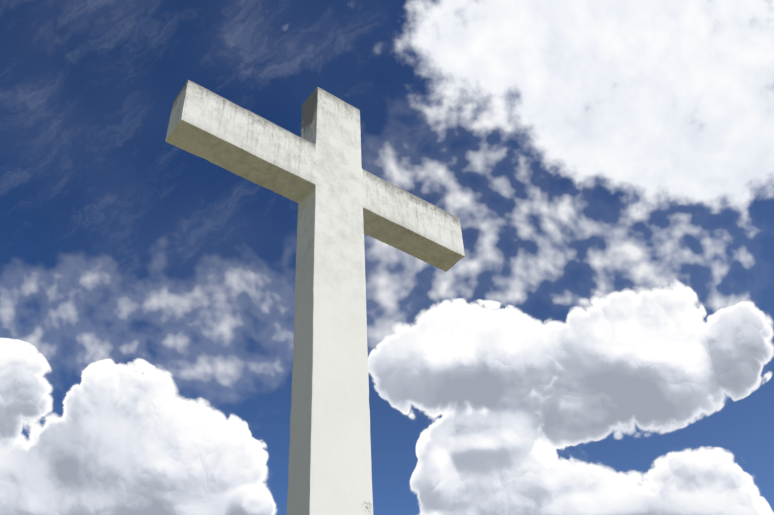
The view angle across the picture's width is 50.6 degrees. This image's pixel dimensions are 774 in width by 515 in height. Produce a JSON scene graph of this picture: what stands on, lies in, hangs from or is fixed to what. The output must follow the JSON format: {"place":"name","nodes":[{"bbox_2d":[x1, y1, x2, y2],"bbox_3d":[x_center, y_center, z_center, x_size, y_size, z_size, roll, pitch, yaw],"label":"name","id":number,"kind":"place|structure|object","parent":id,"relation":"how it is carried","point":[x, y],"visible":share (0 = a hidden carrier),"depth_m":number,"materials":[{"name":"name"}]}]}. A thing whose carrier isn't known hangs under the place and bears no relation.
{"place":"outdoors","nodes":[
{"label":"outdoors","id":0,"kind":"place"},
{"bbox_2d":[0,0,773,514],"label":"sky","id":1,"kind":"structure","parent":0,"point":[601,339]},
{"label":"ground","id":2,"kind":"structure","parent":0,"visible":0},
{"bbox_3d":[-0.500,7.627,7.098,6.400,1.250,6.400,24,-47,-29],"label":"plinth","id":3,"kind":"object","parent":2,"relation":"on","visible":0},
{"bbox_2d":[165,80,464,514],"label":"cross","id":4,"kind":"object","parent":3,"relation":"on","point":[330,186],"visible":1,"depth_m":13.11,"materials":[{"name":"paint"}]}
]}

